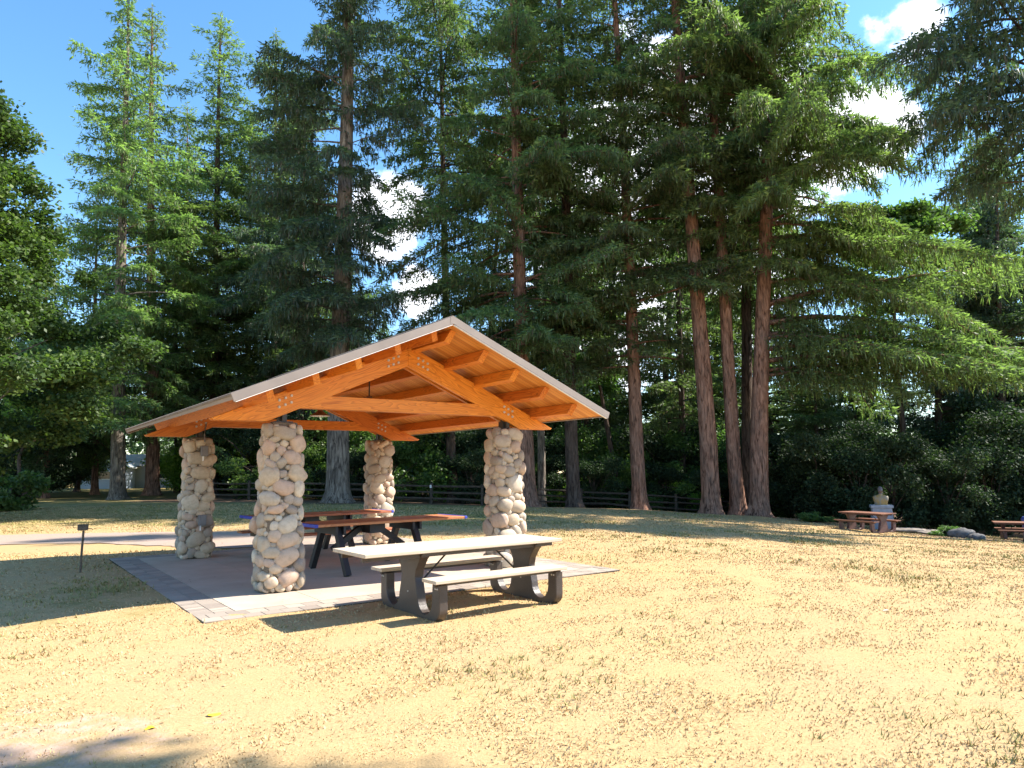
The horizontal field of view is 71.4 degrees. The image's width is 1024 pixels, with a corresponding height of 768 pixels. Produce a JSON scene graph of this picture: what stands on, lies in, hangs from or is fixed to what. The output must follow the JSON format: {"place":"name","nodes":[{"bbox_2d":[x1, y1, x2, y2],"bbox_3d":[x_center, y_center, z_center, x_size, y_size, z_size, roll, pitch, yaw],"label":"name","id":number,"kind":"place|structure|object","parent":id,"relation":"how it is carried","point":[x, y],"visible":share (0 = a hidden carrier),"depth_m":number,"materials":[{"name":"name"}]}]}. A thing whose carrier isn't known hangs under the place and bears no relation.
{"place":"outdoors","nodes":[
{"label":"outdoors","id":0,"kind":"place"},
{"bbox_2d":[0,531,362,547],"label":"path","id":1,"kind":"structure","parent":0,"point":[227,539],"depth_m":19.12,"materials":[{"name":"grey concrete"}]},
{"bbox_2d":[109,537,619,623],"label":"patio","id":2,"kind":"structure","parent":0,"point":[221,579],"depth_m":10.65,"materials":[{"name":"concrete"}]},
{"bbox_2d":[237,509,399,548],"bbox_3d":[-3.839,2.968,14.208,2.864,0.797,1.770,5,-9,-39],"label":"frame picnic table","id":3,"kind":"object","parent":2,"relation":"on","point":[330,515],"visible":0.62,"depth_m":14.20,"materials":[{"name":"red wood"}]},
{"bbox_2d":[125,315,609,592],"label":"picnic pavilion","id":4,"kind":"structure","parent":2,"relation":"on","point":[452,373],"depth_m":11.63,"materials":[{"name":"stone"}]},
{"bbox_2d":[302,514,466,576],"bbox_3d":[-2.183,2.697,12.129,2.864,0.797,1.416,5,-9,-39],"label":"frame picnic table","id":5,"kind":"object","parent":2,"relation":"on","point":[336,529],"visible":0.77,"depth_m":11.82,"materials":[{"name":"red wood"}]},
{"bbox_2d":[0,473,1023,767],"bbox_3d":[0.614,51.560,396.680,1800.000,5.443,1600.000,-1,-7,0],"label":"lawn","id":6,"kind":"structure","parent":0,"point":[174,749],"depth_m":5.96,"materials":[{"name":"beige plant"}]},
{"bbox_2d":[0,469,54,510],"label":"bush","id":7,"kind":"object","parent":6,"relation":"on","point":[14,496],"visible":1,"depth_m":33.56,"materials":[{"name":"green plant"}]},
{"bbox_2d":[0,402,80,490],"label":"understory shrub","id":8,"kind":"object","parent":6,"relation":"on","point":[58,469],"visible":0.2,"depth_m":48.02,"materials":[{"name":"green plant"}]},
{"bbox_2d":[0,251,110,497],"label":"conifer tree","id":9,"kind":"object","parent":6,"relation":"on","point":[82,446],"visible":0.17,"depth_m":50.25,"materials":[{"name":"green plant"}]},
{"bbox_2d":[4,409,107,496],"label":"understory shrub","id":10,"kind":"object","parent":6,"relation":"on","point":[87,463],"visible":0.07,"depth_m":52.49,"materials":[{"name":"green plant"}]},
{"bbox_2d":[21,450,91,492],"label":"understory shrub","id":11,"kind":"object","parent":6,"relation":"on","point":[53,487],"visible":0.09,"depth_m":57.44,"materials":[{"name":"green plant"}]},
{"bbox_2d":[0,375,122,499],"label":"crooked sapling","id":12,"kind":"object","parent":6,"relation":"on","point":[22,448],"visible":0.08,"depth_m":40.70,"materials":[{"name":"green plant"}]},
{"bbox_2d":[35,440,110,485],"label":"understory shrub","id":13,"kind":"object","parent":6,"relation":"on","point":[86,479],"visible":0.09,"depth_m":62.02,"materials":[{"name":"green plant"}]},
{"bbox_2d":[0,80,171,475],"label":"maple tree","id":14,"kind":"object","parent":6,"relation":"on","point":[77,368],"visible":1,"depth_m":25.84,"materials":[{"name":"green plant"}]},
{"bbox_2d":[50,280,131,491],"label":"conifer tree","id":15,"kind":"object","parent":6,"relation":"on","point":[78,489],"visible":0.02,"depth_m":61.35,"materials":[{"name":"green plant"}]},
{"bbox_2d":[19,193,184,494],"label":"conifer tree","id":16,"kind":"object","parent":6,"relation":"on","point":[94,489],"visible":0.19,"depth_m":55.12,"materials":[{"name":"green plant"}]},
{"bbox_2d":[12,0,227,499],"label":"conifer tree","id":17,"kind":"object","parent":6,"relation":"on","point":[121,305],"visible":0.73,"depth_m":48.21,"materials":[{"name":"green plant"}]},
{"bbox_2d":[80,454,171,488],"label":"house","id":18,"kind":"structure","parent":6,"relation":"on","point":[135,476],"depth_m":73.11,"materials":[{"name":"grey"}]},
{"bbox_2d":[53,4,241,495],"bbox_3d":[-27.540,-11.164,56.414,13.849,40.082,12.830,-1,-7,0],"label":"conifer tree","id":19,"kind":"object","parent":6,"relation":"on","point":[152,477],"visible":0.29,"depth_m":54.98,"materials":[{"name":"green plant"}]},
{"bbox_2d":[135,182,206,492],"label":"conifer tree","id":20,"kind":"object","parent":6,"relation":"on","point":[174,490],"visible":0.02,"depth_m":60.71,"materials":[{"name":"green plant"}]},
{"bbox_2d":[126,101,245,448],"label":"conifer tree","id":21,"kind":"object","parent":6,"relation":"on","point":[136,439],"visible":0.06,"depth_m":65.51,"materials":[{"name":"green plant"}]},
{"bbox_2d":[139,441,241,490],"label":"understory shrub","id":22,"kind":"object","parent":6,"relation":"on","point":[170,467],"visible":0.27,"depth_m":56.17,"materials":[{"name":"green plant"}]},
{"bbox_2d":[105,11,293,493],"bbox_3d":[-24.358,-11.523,59.555,16.064,41.514,14.793,-1,-7,0],"label":"conifer tree","id":23,"kind":"object","parent":6,"relation":"on","point":[216,175],"visible":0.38,"depth_m":58.62,"materials":[{"name":"green plant"}]},
{"bbox_2d":[170,437,257,491],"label":"understory shrub","id":24,"kind":"object","parent":6,"relation":"on","point":[252,458],"visible":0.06,"depth_m":59.90,"materials":[{"name":"green plant"}]},
{"bbox_2d":[167,107,333,492],"bbox_3d":[-22.706,-7.743,61.275,14.277,34.465,14.310,-1,-7,0],"label":"conifer tree","id":25,"kind":"object","parent":6,"relation":"on","point":[206,381],"visible":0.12,"depth_m":58.01,"materials":[{"name":"green plant"}]},
{"bbox_2d":[194,427,314,487],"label":"understory shrub","id":26,"kind":"object","parent":6,"relation":"on","point":[250,439],"visible":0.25,"depth_m":48.50,"materials":[{"name":"green plant"}]},
{"bbox_2d":[183,28,331,448],"bbox_3d":[-19.315,-10.921,59.765,13.949,40.447,14.750,-1,-7,0],"label":"conifer tree","id":27,"kind":"object","parent":6,"relation":"on","point":[233,383],"visible":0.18,"depth_m":57.45,"materials":[{"name":"green plant"}]},
{"bbox_2d":[200,176,330,418],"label":"conifer tree","id":28,"kind":"object","parent":6,"relation":"on","point":[249,359],"visible":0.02,"depth_m":57.25,"materials":[{"name":"green plant"}]},
{"bbox_2d":[212,417,326,498],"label":"understory shrub","id":29,"kind":"object","parent":6,"relation":"on","point":[231,466],"visible":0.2,"depth_m":45.14,"materials":[{"name":"green plant"}]},
{"bbox_2d":[227,448,323,498],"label":"understory shrub","id":30,"kind":"object","parent":6,"relation":"on","point":[245,486],"visible":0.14,"depth_m":44.40,"materials":[{"name":"green plant"}]},
{"bbox_2d":[204,66,391,434],"bbox_3d":[-15.721,-8.121,53.420,13.376,33.397,13.540,-1,-7,0],"label":"conifer tree","id":31,"kind":"object","parent":6,"relation":"on","point":[252,295],"visible":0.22,"depth_m":51.87,"materials":[{"name":"green plant"}]},
{"bbox_2d":[236,0,430,502],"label":"conifer tree","id":32,"kind":"object","parent":6,"relation":"on","point":[313,224],"visible":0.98,"depth_m":38.20,"materials":[{"name":"green plant"}]},
{"bbox_2d":[310,452,365,495],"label":"understory shrub","id":33,"kind":"object","parent":6,"relation":"on","point":[357,460],"visible":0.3,"depth_m":43.76,"materials":[{"name":"green plant"}]},
{"bbox_2d":[300,410,432,498],"bbox_3d":[-10.164,4.594,49.607,7.264,6.662,10.556,-5,-8,34],"label":"understory shrub","id":34,"kind":"object","parent":6,"relation":"on","point":[360,436],"visible":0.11,"depth_m":47.62,"materials":[{"name":"green plant"}]},
{"bbox_2d":[349,445,399,499],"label":"understory shrub","id":35,"kind":"object","parent":6,"relation":"on","point":[361,493],"visible":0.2,"depth_m":43.97,"materials":[{"name":"green plant"}]},
{"bbox_2d":[349,431,460,501],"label":"understory shrub","id":36,"kind":"object","parent":6,"relation":"on","point":[405,452],"visible":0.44,"depth_m":45.26,"materials":[{"name":"green plant"}]},
{"bbox_2d":[342,0,544,502],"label":"conifer tree","id":37,"kind":"object","parent":6,"relation":"on","point":[448,24],"visible":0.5,"depth_m":47.05,"materials":[{"name":"green plant"}]},
{"bbox_2d":[333,534,566,621],"bbox_3d":[-0.711,2.310,8.618,2.710,0.762,1.593,4,-8,-36],"label":"pedestal picnic table","id":38,"kind":"object","parent":6,"relation":"on","point":[522,573],"visible":0.99,"depth_m":8.47,"materials":[{"name":"concrete"}]},
{"bbox_2d":[409,428,490,491],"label":"understory shrub","id":39,"kind":"object","parent":6,"relation":"on","point":[466,441],"visible":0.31,"depth_m":46.51,"materials":[{"name":"green plant"}]},
{"bbox_2d":[9,390,897,472],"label":"woodland","id":40,"kind":"object","parent":6,"relation":"on","point":[139,443],"visible":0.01,"depth_m":91.39,"materials":[{"name":"green plant"}]},
{"bbox_2d":[449,448,485,502],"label":"understory shrub","id":41,"kind":"object","parent":6,"relation":"on","point":[472,462],"visible":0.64,"depth_m":43.42,"materials":[{"name":"green plant"}]},
{"bbox_2d":[439,107,563,456],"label":"conifer tree","id":42,"kind":"object","parent":6,"relation":"on","point":[502,244],"visible":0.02,"depth_m":60.48,"materials":[{"name":"green plant"}]},
{"bbox_2d":[357,0,648,506],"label":"conifer tree","id":43,"kind":"object","parent":6,"relation":"on","point":[511,25],"visible":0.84,"depth_m":37.69,"materials":[{"name":"green plant"}]},
{"bbox_2d":[212,480,800,518],"bbox_3d":[-1.460,7.316,42.949,39.066,3.331,5.101,-1,-7,0],"label":"split rail fence","id":44,"kind":"object","parent":6,"relation":"on","point":[431,491],"visible":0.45,"depth_m":41.40,"materials":[{"name":"brown wood"}]},
{"bbox_2d":[0,529,1023,767],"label":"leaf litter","id":45,"kind":"object","parent":6,"relation":"on","point":[563,643],"visible":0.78,"depth_m":5.76,"materials":[{"name":"brown plant"}]},
{"bbox_2d":[474,8,603,506],"bbox_3d":[1.830,-10.728,46.348,9.177,37.516,8.633,-3,-7,16],"label":"conifer tree","id":46,"kind":"object","parent":6,"relation":"on","point":[541,461],"visible":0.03,"depth_m":43.69,"materials":[{"name":"green plant"}]},
{"bbox_2d":[535,455,565,506],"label":"understory shrub","id":47,"kind":"object","parent":6,"relation":"on","point":[556,463],"visible":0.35,"depth_m":44.90,"materials":[{"name":"green plant"}]},
{"bbox_2d":[502,197,634,480],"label":"conifer tree","id":48,"kind":"object","parent":6,"relation":"on","point":[552,426],"visible":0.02,"depth_m":59.34,"materials":[{"name":"green plant"}]},
{"bbox_2d":[458,0,681,507],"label":"conifer tree","id":49,"kind":"object","parent":6,"relation":"on","point":[540,171],"visible":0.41,"depth_m":39.40,"materials":[{"name":"green plant"}]},
{"bbox_2d":[533,426,628,493],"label":"understory shrub","id":50,"kind":"object","parent":6,"relation":"on","point":[552,447],"visible":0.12,"depth_m":47.97,"materials":[{"name":"green plant"}]},
{"bbox_2d":[532,116,644,507],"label":"conifer tree","id":51,"kind":"object","parent":6,"relation":"on","point":[600,424],"visible":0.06,"depth_m":54.95,"materials":[{"name":"green plant"}]},
{"bbox_2d":[548,423,631,508],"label":"understory shrub","id":52,"kind":"object","parent":6,"relation":"on","point":[584,438],"visible":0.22,"depth_m":47.59,"materials":[{"name":"green plant"}]},
{"bbox_2d":[575,349,623,508],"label":"thin tree","id":53,"kind":"object","parent":6,"relation":"on","point":[607,387],"visible":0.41,"depth_m":46.19,"materials":[{"name":"green plant"}]},
{"bbox_2d":[579,454,626,507],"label":"understory shrub","id":54,"kind":"object","parent":6,"relation":"on","point":[586,466],"visible":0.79,"depth_m":43.54,"materials":[{"name":"green plant"}]},
{"bbox_2d":[557,170,695,432],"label":"conifer tree","id":55,"kind":"object","parent":6,"relation":"on","point":[623,393],"visible":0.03,"depth_m":65.83,"materials":[{"name":"green plant"}]},
{"bbox_2d":[499,0,760,509],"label":"conifer tree","id":56,"kind":"object","parent":6,"relation":"on","point":[671,272],"visible":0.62,"depth_m":38.55,"materials":[{"name":"green plant"}]},
{"bbox_2d":[579,428,698,510],"bbox_3d":[8.392,6.024,50.143,10.557,5.754,7.264,-6,-9,37],"label":"understory shrub","id":57,"kind":"object","parent":6,"relation":"on","point":[676,442],"visible":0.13,"depth_m":47.97,"materials":[{"name":"green plant"}]},
{"bbox_2d":[597,450,700,510],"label":"understory shrub","id":58,"kind":"object","parent":6,"relation":"on","point":[625,478],"visible":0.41,"depth_m":44.35,"materials":[{"name":"green plant"}]},
{"bbox_2d":[612,418,700,508],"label":"understory shrub","id":59,"kind":"object","parent":6,"relation":"on","point":[652,443],"visible":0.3,"depth_m":46.70,"materials":[{"name":"green plant"}]},
{"bbox_2d":[646,464,687,511],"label":"understory shrub","id":60,"kind":"object","parent":6,"relation":"on","point":[672,475],"visible":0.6,"depth_m":44.61,"materials":[{"name":"green plant"}]},
{"bbox_2d":[591,211,754,450],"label":"conifer tree","id":61,"kind":"object","parent":6,"relation":"on","point":[644,402],"visible":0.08,"depth_m":59.69,"materials":[{"name":"green plant"}]},
{"bbox_2d":[618,215,739,463],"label":"conifer tree","id":62,"kind":"object","parent":6,"relation":"on","point":[658,403],"visible":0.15,"depth_m":54.56,"materials":[{"name":"green plant"}]},
{"bbox_2d":[619,60,752,511],"bbox_3d":[12.077,-7.965,49.956,9.283,34.498,8.577,-1,-7,0],"label":"conifer tree","id":63,"kind":"object","parent":6,"relation":"on","point":[678,391],"visible":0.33,"depth_m":48.98,"materials":[{"name":"green plant"}]},
{"bbox_2d":[660,421,725,468],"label":"understory shrub","id":64,"kind":"object","parent":6,"relation":"on","point":[690,461],"visible":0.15,"depth_m":49.17,"materials":[{"name":"green plant"}]},
{"bbox_2d":[662,480,724,512],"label":"understory shrub","id":65,"kind":"object","parent":6,"relation":"on","point":[693,495],"visible":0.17,"depth_m":45.38,"materials":[{"name":"green plant"}]},
{"bbox_2d":[589,0,809,514],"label":"conifer tree","id":66,"kind":"object","parent":6,"relation":"on","point":[665,22],"visible":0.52,"depth_m":37.74,"materials":[{"name":"green plant"}]},
{"bbox_2d":[688,467,728,514],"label":"understory shrub","id":67,"kind":"object","parent":6,"relation":"on","point":[697,476],"visible":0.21,"depth_m":43.09,"materials":[{"name":"green plant"}]},
{"bbox_2d":[648,272,781,427],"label":"conifer tree","id":68,"kind":"object","parent":6,"relation":"on","point":[711,341],"visible":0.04,"depth_m":63.66,"materials":[{"name":"green plant"}]},
{"bbox_2d":[661,424,795,512],"bbox_3d":[15.266,5.910,49.029,11.612,6.662,7.991,0,-7,-6],"label":"understory shrub","id":69,"kind":"object","parent":6,"relation":"on","point":[721,438],"visible":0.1,"depth_m":48.22,"materials":[{"name":"green plant"}]},
{"bbox_2d":[634,0,827,514],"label":"conifer tree","id":70,"kind":"object","parent":6,"relation":"on","point":[737,503],"visible":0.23,"depth_m":38.22,"materials":[{"name":"green plant"}]},
{"bbox_2d":[672,0,833,506],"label":"conifer tree","id":71,"kind":"object","parent":6,"relation":"on","point":[746,382],"visible":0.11,"depth_m":40.77,"materials":[{"name":"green plant"}]},
{"bbox_2d":[720,431,796,517],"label":"understory shrub","id":72,"kind":"object","parent":6,"relation":"on","point":[776,441],"visible":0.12,"depth_m":44.25,"materials":[{"name":"green plant"}]},
{"bbox_2d":[689,241,854,482],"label":"conifer tree","id":73,"kind":"object","parent":6,"relation":"on","point":[738,345],"visible":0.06,"depth_m":56.94,"materials":[{"name":"green plant"}]},
{"bbox_2d":[718,426,851,516],"bbox_3d":[16.225,5.011,42.020,7.949,5.813,6.691,-2,-7,8],"label":"understory shrub","id":74,"kind":"object","parent":6,"relation":"on","point":[797,472],"visible":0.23,"depth_m":40.38,"materials":[{"name":"green plant"}]},
{"bbox_2d":[768,352,860,517],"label":"conifer tree","id":75,"kind":"object","parent":6,"relation":"on","point":[815,419],"visible":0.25,"depth_m":50.91,"materials":[{"name":"green plant"}]},
{"bbox_2d":[795,511,837,521],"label":"bush","id":76,"kind":"object","parent":6,"relation":"on","point":[813,516],"visible":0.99,"depth_m":32.72,"materials":[{"name":"green plant"}]},
{"bbox_2d":[773,427,873,521],"bbox_3d":[16.984,5.053,39.195,5.435,5.174,8.083,-6,-9,40],"label":"understory shrub","id":77,"kind":"object","parent":6,"relation":"on","point":[805,451],"visible":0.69,"depth_m":38.28,"materials":[{"name":"green plant"}]},
{"bbox_2d":[641,0,1023,516],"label":"conifer tree","id":78,"kind":"object","parent":6,"relation":"on","point":[819,132],"visible":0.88,"depth_m":35.89,"materials":[{"name":"green plant"}]},
{"bbox_2d":[769,415,913,503],"bbox_3d":[19.192,4.916,41.146,8.416,5.831,7.084,-6,-9,39],"label":"understory shrub","id":79,"kind":"object","parent":6,"relation":"on","point":[861,428],"visible":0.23,"depth_m":39.01,"materials":[{"name":"green plant"}]},
{"bbox_2d":[803,445,906,523],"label":"understory shrub","id":80,"kind":"object","parent":6,"relation":"on","point":[859,464],"visible":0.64,"depth_m":37.02,"materials":[{"name":"green plant"}]},
{"bbox_2d":[822,370,909,524],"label":"conifer tree","id":81,"kind":"object","parent":6,"relation":"on","point":[849,406],"visible":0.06,"depth_m":56.58,"materials":[{"name":"green plant"}]},
{"bbox_2d":[834,511,900,532],"bbox_3d":[14.489,5.622,29.116,1.593,0.762,2.000,3,-8,-26],"label":"pedestal picnic table","id":82,"kind":"object","parent":6,"relation":"on","point":[882,520],"visible":0.98,"depth_m":28.76,"materials":[{"name":"brown wood"}]},
{"bbox_2d":[832,299,911,477],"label":"conifer tree","id":83,"kind":"object","parent":6,"relation":"on","point":[873,402],"visible":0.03,"depth_m":58.23,"materials":[{"name":"green plant"}]},
{"bbox_2d":[869,504,893,528],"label":"plinth","id":84,"kind":"structure","parent":6,"relation":"on","point":[881,508],"depth_m":30.85,"materials":[{"name":"stone"}]},
{"bbox_2d":[822,429,943,527],"bbox_3d":[19.267,4.946,38.328,5.435,5.420,8.083,0,-7,-3],"label":"understory shrub","id":85,"kind":"object","parent":6,"relation":"on","point":[915,509],"visible":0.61,"depth_m":36.53,"materials":[{"name":"green plant"}]},
{"bbox_2d":[860,315,922,438],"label":"conifer tree","id":86,"kind":"object","parent":6,"relation":"on","point":[883,398],"visible":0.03,"depth_m":64.37,"materials":[{"name":"green plant"}]},
{"bbox_2d":[832,193,982,527],"bbox_3d":[26.704,-1.192,48.349,10.061,22.390,10.475,-2,-7,13],"label":"broadleaf tree","id":87,"kind":"object","parent":6,"relation":"on","point":[921,215],"visible":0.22,"depth_m":47.05,"materials":[{"name":"green plant"}]},
{"bbox_2d":[848,421,1022,517],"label":"understory shrub","id":88,"kind":"object","parent":6,"relation":"on","point":[959,444],"visible":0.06,"depth_m":38.98,"materials":[{"name":"green plant"}]},
{"bbox_2d":[851,0,1023,541],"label":"conifer tree","id":89,"kind":"object","parent":6,"relation":"on","point":[975,98],"visible":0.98,"depth_m":29.60,"materials":[{"name":"green plant"}]},
{"bbox_2d":[871,236,1017,529],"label":"conifer tree","id":90,"kind":"object","parent":6,"relation":"on","point":[924,421],"visible":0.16,"depth_m":48.91,"materials":[{"name":"green plant"}]},
{"bbox_2d":[873,201,1023,532],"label":"conifer tree","id":91,"kind":"object","parent":6,"relation":"on","point":[966,236],"visible":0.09,"depth_m":51.08,"materials":[{"name":"green plant"}]},
{"bbox_2d":[894,191,1023,531],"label":"conifer tree","id":92,"kind":"object","parent":6,"relation":"on","point":[988,233],"visible":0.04,"depth_m":53.58,"materials":[{"name":"green plant"}]},
{"bbox_2d":[894,430,1023,522],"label":"understory shrub","id":93,"kind":"object","parent":6,"relation":"on","point":[912,471],"visible":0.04,"depth_m":41.11,"materials":[{"name":"green plant"}]},
{"bbox_2d":[906,441,1015,531],"bbox_3d":[22.830,5.306,36.268,4.831,4.599,7.185,-4,-8,28],"label":"understory shrub","id":94,"kind":"object","parent":6,"relation":"on","point":[958,514],"visible":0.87,"depth_m":36.03,"materials":[{"name":"green plant"}]},
{"bbox_2d":[947,527,974,537],"bbox_3d":[17.959,5.996,28.468,1.066,0.533,0.695,-1,-7,0],"label":"boulder","id":95,"kind":"object","parent":6,"relation":"on","point":[961,532],"visible":0.58,"depth_m":28.27,"materials":[{"name":"grey stone"}]},
{"bbox_2d":[915,387,1023,526],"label":"understory shrub","id":96,"kind":"object","parent":6,"relation":"on","point":[941,439],"visible":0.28,"depth_m":44.32,"materials":[{"name":"green plant"}]},
{"bbox_2d":[926,128,1023,504],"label":"conifer tree","id":97,"kind":"object","parent":6,"relation":"on","point":[1011,232],"visible":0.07,"depth_m":51.97,"materials":[{"name":"green plant"}]},
{"bbox_2d":[927,447,1023,536],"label":"understory shrub","id":98,"kind":"object","parent":6,"relation":"on","point":[999,466],"visible":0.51,"depth_m":36.45,"materials":[{"name":"green plant"}]},
{"bbox_2d":[930,115,1023,415],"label":"conifer tree","id":99,"kind":"object","parent":6,"relation":"on","point":[1015,232],"visible":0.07,"depth_m":53.59,"materials":[{"name":"green plant"}]},
{"bbox_2d":[933,141,1023,535],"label":"conifer tree","id":100,"kind":"object","parent":6,"relation":"on","point":[997,309],"visible":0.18,"depth_m":49.52,"materials":[{"name":"green plant"}]},
{"bbox_2d":[951,409,1023,513],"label":"understory shrub","id":101,"kind":"object","parent":6,"relation":"on","point":[987,429],"visible":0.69,"depth_m":37.76,"materials":[{"name":"green plant"}]},
{"bbox_2d":[991,521,1023,539],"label":"pedestal picnic table","id":102,"kind":"object","parent":6,"relation":"on","point":[1003,530],"visible":0.9,"depth_m":30.07,"materials":[{"name":"brown wood"}]},
{"bbox_2d":[0,0,1023,472],"label":"sky","id":103,"kind":"structure","parent":0,"point":[35,65],"materials":[{"name":"blue"}]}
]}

